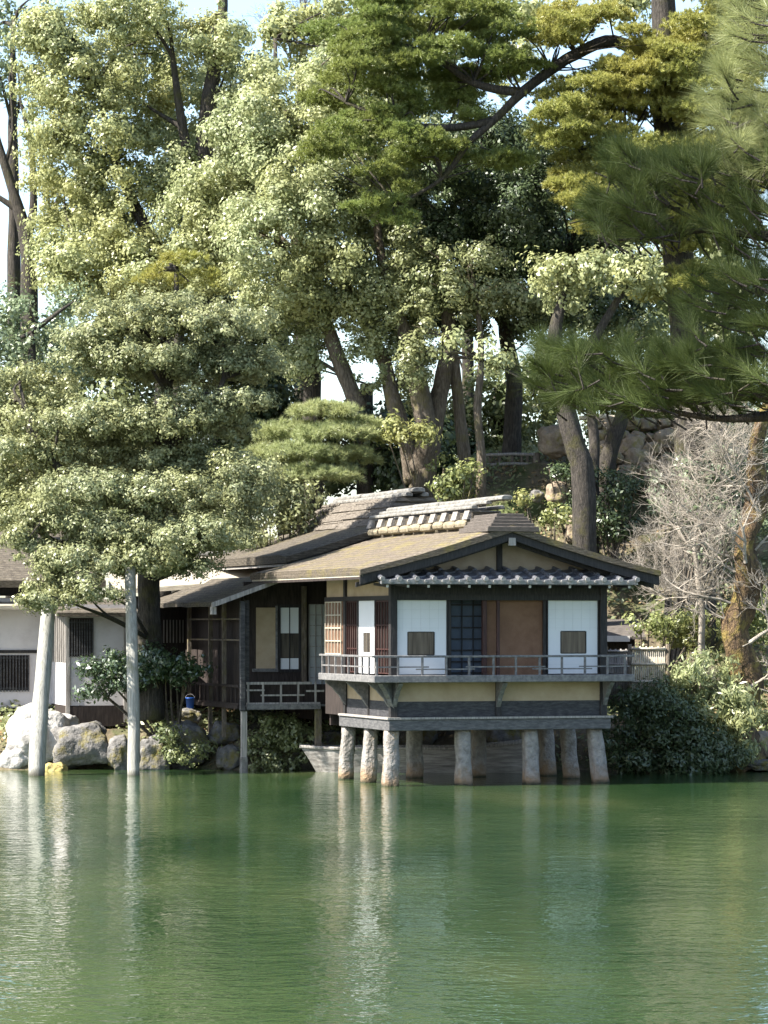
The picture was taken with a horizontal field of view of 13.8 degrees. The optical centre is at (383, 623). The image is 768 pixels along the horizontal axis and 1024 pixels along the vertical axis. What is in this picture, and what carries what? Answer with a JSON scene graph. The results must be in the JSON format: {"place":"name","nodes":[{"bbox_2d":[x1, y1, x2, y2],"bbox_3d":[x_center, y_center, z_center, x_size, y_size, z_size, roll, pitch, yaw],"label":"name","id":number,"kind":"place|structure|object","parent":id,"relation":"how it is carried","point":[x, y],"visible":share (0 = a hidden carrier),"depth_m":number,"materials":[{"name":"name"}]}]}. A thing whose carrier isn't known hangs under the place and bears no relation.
{"place":"outdoors","nodes":[
{"label":"outdoors","id":0,"kind":"place"},
{"bbox_2d":[181,708,201,722],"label":"boulder","id":1,"kind":"object","parent":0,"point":[193,715],"visible":0.76,"depth_m":79.43,"materials":[{"name":"grey stone"}]},
{"bbox_2d":[185,694,194,708],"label":"bucket","id":2,"kind":"object","parent":1,"relation":"on","point":[189,702],"visible":1,"depth_m":79.52,"materials":[{"name":"blue plastic"}]},
{"bbox_2d":[0,768,767,1023],"bbox_3d":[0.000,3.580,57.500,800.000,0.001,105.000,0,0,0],"label":"water","id":3,"kind":"structure","parent":0,"point":[220,896],"depth_m":41.44,"materials":[{"name":"green liquid"}]},
{"bbox_2d":[5,703,69,762],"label":"boulder","id":4,"kind":"object","parent":3,"relation":"in","point":[18,724],"visible":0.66,"depth_m":78.19,"materials":[{"name":"grey stone"}]},
{"bbox_2d":[28,566,65,775],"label":"wooden post","id":5,"kind":"object","parent":3,"relation":"in","point":[38,734],"visible":0.76,"depth_m":75.13,"materials":[{"name":"grey wood"}]},
{"bbox_2d":[45,762,67,770],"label":"boulder","id":6,"kind":"object","parent":3,"relation":"in","point":[59,766],"visible":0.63,"depth_m":77.21,"materials":[{"name":"yellow stone"}]},
{"bbox_2d":[51,721,108,768],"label":"boulder","id":7,"kind":"object","parent":3,"relation":"in","point":[79,745],"visible":0.94,"depth_m":77.90,"materials":[{"name":"grey stone"}]},
{"bbox_2d":[107,734,127,769],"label":"boulder","id":8,"kind":"object","parent":3,"relation":"in","point":[117,748],"visible":0.73,"depth_m":77.82,"materials":[{"name":"grey stone"}]},
{"bbox_2d":[116,555,139,775],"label":"wooden post","id":9,"kind":"object","parent":3,"relation":"in","point":[133,749],"visible":0.94,"depth_m":75.14,"materials":[{"name":"grey wood"}]},
{"bbox_2d":[149,718,221,767],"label":"shore bush","id":10,"kind":"object","parent":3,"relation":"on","point":[170,736],"visible":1,"depth_m":77.65,"materials":[{"name":"green plant"}]},
{"bbox_2d":[299,739,539,772],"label":"rowing boat","id":11,"kind":"object","parent":3,"relation":"on","point":[503,756],"visible":0.49,"depth_m":76.38,"materials":[{"name":"grey wood"}]},
{"bbox_2d":[250,495,660,786],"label":"tea house","id":12,"kind":"structure","parent":3,"relation":"on","point":[470,622],"depth_m":71.02,"materials":[{"name":"wood"}]},
{"bbox_2d":[325,601,342,653],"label":"lattice window","id":13,"kind":"structure","parent":12,"relation":"in","point":[333,609],"depth_m":73.95,"materials":[{"name":"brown wood"}]},
{"bbox_2d":[347,601,356,672],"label":"lattice window","id":14,"kind":"structure","parent":12,"relation":"in","point":[351,605],"depth_m":72.93,"materials":[{"name":"red wood"}]},
{"bbox_2d":[376,600,387,673],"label":"lattice window","id":15,"kind":"structure","parent":12,"relation":"in","point":[382,625],"depth_m":70.72,"materials":[{"name":"red wood"}]},
{"bbox_2d":[747,759,767,770],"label":"boulder","id":16,"kind":"object","parent":3,"relation":"on","point":[760,765],"visible":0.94,"depth_m":76.77,"materials":[{"name":"grey stone"}]},
{"bbox_2d":[0,453,767,770],"bbox_3d":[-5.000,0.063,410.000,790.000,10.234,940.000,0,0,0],"label":"ground","id":17,"kind":"structure","parent":0,"point":[523,480],"depth_m":87.42,"materials":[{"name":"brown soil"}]},
{"bbox_2d":[0,749,28,768],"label":"boulder","id":18,"kind":"object","parent":17,"relation":"on","point":[14,759],"visible":0.89,"depth_m":77.94,"materials":[{"name":"white stone"}]},
{"bbox_2d":[0,76,61,500],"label":"leafless tree","id":19,"kind":"object","parent":17,"relation":"on","point":[15,204],"visible":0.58,"depth_m":96.88,"materials":[{"name":"brown plant"}]},
{"bbox_2d":[0,0,75,597],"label":"back evergreen","id":20,"kind":"object","parent":17,"relation":"on","point":[13,265],"visible":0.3,"depth_m":100.89,"materials":[{"name":"green plant"}]},
{"bbox_2d":[0,273,96,538],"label":"garden oak","id":21,"kind":"object","parent":17,"relation":"on","point":[27,347],"visible":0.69,"depth_m":86.07,"materials":[{"name":"green plant"}]},
{"bbox_2d":[0,530,137,725],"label":"plaster house","id":22,"kind":"structure","parent":17,"relation":"on","point":[78,633],"depth_m":81.06,"materials":[{"name":"white paint"}]},
{"bbox_2d":[0,655,28,691],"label":"barred window","id":23,"kind":"structure","parent":22,"relation":"in","point":[14,669],"depth_m":81.84,"materials":[{"name":"grey wood"}]},
{"bbox_2d":[69,618,93,656],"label":"barred window","id":24,"kind":"structure","parent":22,"relation":"in","point":[80,629],"depth_m":79.84,"materials":[{"name":"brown wood"}]},
{"bbox_2d":[62,713,79,725],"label":"boulder","id":25,"kind":"object","parent":17,"relation":"on","point":[74,720],"visible":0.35,"depth_m":79.34,"materials":[{"name":"grey stone"}]},
{"bbox_2d":[69,638,217,735],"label":"camellia bush","id":26,"kind":"object","parent":17,"relation":"on","point":[158,666],"visible":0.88,"depth_m":77.76,"materials":[{"name":"green plant"}]},
{"bbox_2d":[1,0,288,595],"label":"evergreen oak","id":27,"kind":"object","parent":17,"relation":"on","point":[116,258],"visible":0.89,"depth_m":92.96,"materials":[{"name":"green plant"}]},
{"bbox_2d":[0,283,294,719],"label":"pruned evergreen","id":28,"kind":"object","parent":17,"relation":"on","point":[152,540],"visible":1,"depth_m":76.90,"materials":[{"name":"green plant"}]},
{"bbox_2d":[0,234,302,551],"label":"backdrop tree","id":29,"kind":"object","parent":17,"relation":"on","point":[122,387],"visible":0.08,"depth_m":95.72,"materials":[{"name":"green plant"}]},
{"bbox_2d":[140,733,171,769],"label":"boulder","id":30,"kind":"object","parent":17,"relation":"on","point":[151,757],"visible":0.72,"depth_m":77.91,"materials":[{"name":"grey stone"}]},
{"bbox_2d":[129,245,223,592],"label":"yellow pine","id":31,"kind":"object","parent":17,"relation":"on","point":[177,277],"visible":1,"depth_m":87.97,"materials":[{"name":"green plant"}]},
{"bbox_2d":[109,551,257,711],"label":"house","id":32,"kind":"structure","parent":17,"relation":"on","point":[173,624],"depth_m":83.20,"materials":[{"name":"white paint"}]},
{"bbox_2d":[163,620,183,642],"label":"lattice window","id":33,"kind":"structure","parent":32,"relation":"in","point":[163,620],"depth_m":83.13,"materials":[{"name":"brown wood"}]},
{"bbox_2d":[165,720,209,768],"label":"boulder","id":34,"kind":"object","parent":17,"relation":"on","point":[196,730],"visible":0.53,"depth_m":78.45,"materials":[{"name":"grey stone"}]},
{"bbox_2d":[207,721,239,744],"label":"boulder","id":35,"kind":"object","parent":17,"relation":"on","point":[232,731],"visible":0.95,"depth_m":78.66,"materials":[{"name":"grey stone"}]},
{"bbox_2d":[145,29,307,296],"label":"backdrop tree","id":36,"kind":"object","parent":17,"relation":"on","point":[283,99],"visible":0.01,"depth_m":102.17,"materials":[{"name":"green plant"}]},
{"bbox_2d":[216,744,240,769],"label":"boulder","id":37,"kind":"object","parent":17,"relation":"on","point":[227,756],"visible":0.84,"depth_m":77.90,"materials":[{"name":"grey stone"}]},
{"bbox_2d":[160,577,326,772],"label":"veranda wing","id":38,"kind":"structure","parent":17,"relation":"on","point":[261,646],"depth_m":77.64,"materials":[{"name":"brown wood"}]},
{"bbox_2d":[278,604,300,671],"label":"paper window","id":39,"kind":"structure","parent":38,"relation":"in","point":[289,615],"depth_m":77.63,"materials":[{"name":"white paper"}]},
{"bbox_2d":[226,447,329,550],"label":"shrub","id":40,"kind":"object","parent":17,"relation":"on","point":[295,515],"visible":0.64,"depth_m":84.41,"materials":[{"name":"green plant"}]},
{"bbox_2d":[236,712,324,770],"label":"shore bush","id":41,"kind":"object","parent":17,"relation":"on","point":[282,740],"visible":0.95,"depth_m":77.48,"materials":[{"name":"green plant"}]},
{"bbox_2d":[270,745,298,766],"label":"boulder","id":42,"kind":"object","parent":17,"relation":"on","point":[295,754],"visible":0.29,"depth_m":78.31,"materials":[{"name":"grey stone"}]},
{"bbox_2d":[245,0,352,500],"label":"leafless tree","id":43,"kind":"object","parent":17,"relation":"on","point":[297,4],"visible":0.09,"depth_m":107.84,"materials":[{"name":"green plant"}]},
{"bbox_2d":[262,319,338,510],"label":"hill tree","id":44,"kind":"object","parent":17,"relation":"on","point":[313,391],"visible":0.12,"depth_m":92.78,"materials":[{"name":"green plant"}]},
{"bbox_2d":[143,41,458,499],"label":"camphor tree","id":45,"kind":"object","parent":17,"relation":"on","point":[260,136],"visible":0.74,"depth_m":89.49,"materials":[{"name":"green plant"}]},
{"bbox_2d":[241,396,385,516],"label":"pine","id":46,"kind":"object","parent":17,"relation":"on","point":[314,451],"visible":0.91,"depth_m":87.11,"materials":[{"name":"green plant"}]},
{"bbox_2d":[210,487,436,719],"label":"hall","id":47,"kind":"structure","parent":17,"relation":"on","point":[343,522],"depth_m":80.84,"materials":[{"name":"grey tile"}]},
{"bbox_2d":[312,730,340,744],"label":"boulder","id":48,"kind":"object","parent":17,"relation":"on","point":[337,734],"visible":0.32,"depth_m":79.09,"materials":[{"name":"grey stone"}]},
{"bbox_2d":[227,330,496,501],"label":"backdrop tree","id":49,"kind":"object","parent":17,"relation":"on","point":[384,477],"visible":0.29,"depth_m":96.47,"materials":[{"name":"green plant"}]},
{"bbox_2d":[0,446,767,764],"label":"ground cover","id":50,"kind":"object","parent":17,"relation":"on","point":[219,717],"visible":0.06,"depth_m":81.58,"materials":[{"name":"green plant"}]},
{"bbox_2d":[0,444,767,757],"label":"undergrowth","id":51,"kind":"object","parent":17,"relation":"on","point":[202,722],"visible":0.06,"depth_m":86.17,"materials":[{"name":"green plant"}]},
{"bbox_2d":[399,731,437,744],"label":"boulder","id":52,"kind":"object","parent":17,"relation":"on","point":[430,737],"visible":0.27,"depth_m":78.95,"materials":[{"name":"grey stone"}]},
{"bbox_2d":[372,408,487,501],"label":"lime bush","id":53,"kind":"object","parent":17,"relation":"on","point":[446,482],"visible":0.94,"depth_m":87.49,"materials":[{"name":"green plant"}]},
{"bbox_2d":[242,0,651,535],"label":"backdrop tree","id":54,"kind":"object","parent":17,"relation":"on","point":[279,26],"visible":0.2,"depth_m":103.97,"materials":[{"name":"green plant"}]},
{"bbox_2d":[438,262,495,499],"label":"hill tree","id":55,"kind":"object","parent":17,"relation":"on","point":[462,441],"visible":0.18,"depth_m":89.85,"materials":[{"name":"brown plant"}]},
{"bbox_2d":[381,217,557,506],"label":"front camphor","id":56,"kind":"object","parent":17,"relation":"on","point":[488,257],"visible":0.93,"depth_m":88.17,"materials":[{"name":"green plant"}]},
{"bbox_2d":[445,351,558,452],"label":"backdrop tree","id":57,"kind":"object","parent":17,"relation":"on","point":[493,407],"visible":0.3,"depth_m":98.23,"materials":[{"name":"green plant"}]},
{"bbox_2d":[371,109,634,440],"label":"backdrop tree","id":58,"kind":"object","parent":17,"relation":"on","point":[471,344],"visible":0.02,"depth_m":102.84,"materials":[{"name":"green plant"}]},
{"bbox_2d":[486,730,521,742],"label":"boulder","id":59,"kind":"object","parent":17,"relation":"on","point":[498,735],"visible":0.17,"depth_m":78.88,"materials":[{"name":"grey stone"}]},
{"bbox_2d":[486,451,539,472],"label":"log fence","id":60,"kind":"object","parent":17,"relation":"on","point":[535,456],"visible":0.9,"depth_m":91.12,"materials":[{"name":"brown wood"}]},
{"bbox_2d":[287,0,767,645],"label":"tall pine","id":61,"kind":"object","parent":17,"relation":"on","point":[659,72],"visible":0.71,"depth_m":84.21,"materials":[{"name":"green plant"}]},
{"bbox_2d":[399,99,662,457],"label":"shaded evergreen","id":62,"kind":"object","parent":17,"relation":"on","point":[529,222],"visible":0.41,"depth_m":89.65,"materials":[{"name":"green plant"}]},
{"bbox_2d":[529,490,543,502],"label":"boulder","id":63,"kind":"object","parent":17,"relation":"on","point":[538,496],"visible":0.9,"depth_m":87.88,"materials":[{"name":"grey stone"}]},
{"bbox_2d":[511,487,571,542],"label":"slope bush","id":64,"kind":"object","parent":17,"relation":"on","point":[550,517],"visible":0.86,"depth_m":85.48,"materials":[{"name":"green plant"}]},
{"bbox_2d":[430,242,667,552],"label":"slope camellia","id":65,"kind":"object","parent":17,"relation":"on","point":[568,282],"visible":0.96,"depth_m":82.66,"materials":[{"name":"green plant"}]},
{"bbox_2d":[537,425,566,458],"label":"boulder","id":66,"kind":"object","parent":17,"relation":"on","point":[550,444],"visible":0.69,"depth_m":90.71,"materials":[{"name":"grey stone"}]},
{"bbox_2d":[540,460,571,542],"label":"slope bush","id":67,"kind":"object","parent":17,"relation":"on","point":[558,472],"visible":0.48,"depth_m":88.13,"materials":[{"name":"green plant"}]},
{"bbox_2d":[565,515,571,542],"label":"boulder","id":68,"kind":"object","parent":17,"relation":"on","point":[569,534],"visible":0.12,"depth_m":86.42,"materials":[{"name":"beige stone"}]},
{"bbox_2d":[562,307,640,553],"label":"hill tree","id":69,"kind":"object","parent":17,"relation":"on","point":[594,444],"visible":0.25,"depth_m":87.76,"materials":[{"name":"green plant"}]},
{"bbox_2d":[567,463,652,589],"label":"slope bush","id":70,"kind":"object","parent":17,"relation":"on","point":[615,526],"visible":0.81,"depth_m":86.96,"materials":[{"name":"green plant"}]},
{"bbox_2d":[607,647,627,704],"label":"bamboo fence","id":71,"kind":"object","parent":17,"relation":"on","point":[614,661],"visible":0.41,"depth_m":78.18,"materials":[{"name":"grey wood"}]},
{"bbox_2d":[607,619,645,700],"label":"shed","id":72,"kind":"structure","parent":17,"relation":"on","point":[619,636],"depth_m":81.50,"materials":[{"name":"grey wood"}]},
{"bbox_2d":[592,307,669,547],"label":"hill tree","id":73,"kind":"object","parent":17,"relation":"on","point":[611,447],"visible":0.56,"depth_m":88.39,"materials":[{"name":"green plant"}]},
{"bbox_2d":[504,0,767,432],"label":"pine","id":74,"kind":"object","parent":17,"relation":"on","point":[686,375],"visible":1,"depth_m":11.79,"materials":[{"name":"green plant"}]},
{"bbox_2d":[628,644,669,701],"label":"bamboo fence","id":75,"kind":"object","parent":17,"relation":"on","point":[645,661],"visible":0.62,"depth_m":76.78,"materials":[{"name":"brown plant"}]},
{"bbox_2d":[579,414,739,491],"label":"rockery","id":76,"kind":"object","parent":17,"relation":"on","point":[634,446],"visible":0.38,"depth_m":89.24,"materials":[{"name":"grey stone"}]},
{"bbox_2d":[563,2,767,449],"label":"backdrop tree","id":77,"kind":"object","parent":17,"relation":"on","point":[649,311],"visible":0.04,"depth_m":96.54,"materials":[{"name":"green plant"}]},
{"bbox_2d":[610,444,741,687],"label":"twiggy tree","id":78,"kind":"object","parent":17,"relation":"on","point":[701,635],"visible":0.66,"depth_m":77.85,"materials":[{"name":"grey plant"}]},
{"bbox_2d":[602,672,754,774],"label":"laurel bush","id":79,"kind":"object","parent":17,"relation":"on","point":[703,754],"visible":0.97,"depth_m":75.65,"materials":[{"name":"green plant"}]},
{"bbox_2d":[618,401,767,771],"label":"plum tree","id":80,"kind":"object","parent":17,"relation":"on","point":[737,617],"visible":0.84,"depth_m":76.94,"materials":[{"name":"grey plant"}]},
{"bbox_2d":[621,583,767,728],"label":"lime bush","id":81,"kind":"object","parent":17,"relation":"on","point":[675,630],"visible":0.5,"depth_m":78.83,"materials":[{"name":"green plant"}]},
{"bbox_2d":[644,405,767,670],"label":"pale bush","id":82,"kind":"object","parent":17,"relation":"on","point":[674,654],"visible":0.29,"depth_m":83.76,"materials":[{"name":"grey plant"}]},
{"bbox_2d":[648,646,767,769],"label":"broad bush","id":83,"kind":"object","parent":17,"relation":"on","point":[737,702],"visible":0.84,"depth_m":76.36,"materials":[{"name":"green plant"}]},
{"bbox_2d":[758,730,767,756],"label":"boulder","id":84,"kind":"object","parent":17,"relation":"on","point":[764,735],"visible":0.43,"depth_m":77.33,"materials":[{"name":"grey stone"}]},
{"bbox_2d":[0,0,767,598],"label":"sky","id":85,"kind":"structure","parent":0,"point":[331,387],"materials":[{"name":"white"}]},
{"bbox_2d":[545,481,567,504],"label":"boulder","id":86,"kind":"object","parent":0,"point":[549,494],"visible":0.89,"depth_m":88.19,"materials":[{"name":"beige stone"}]}
]}

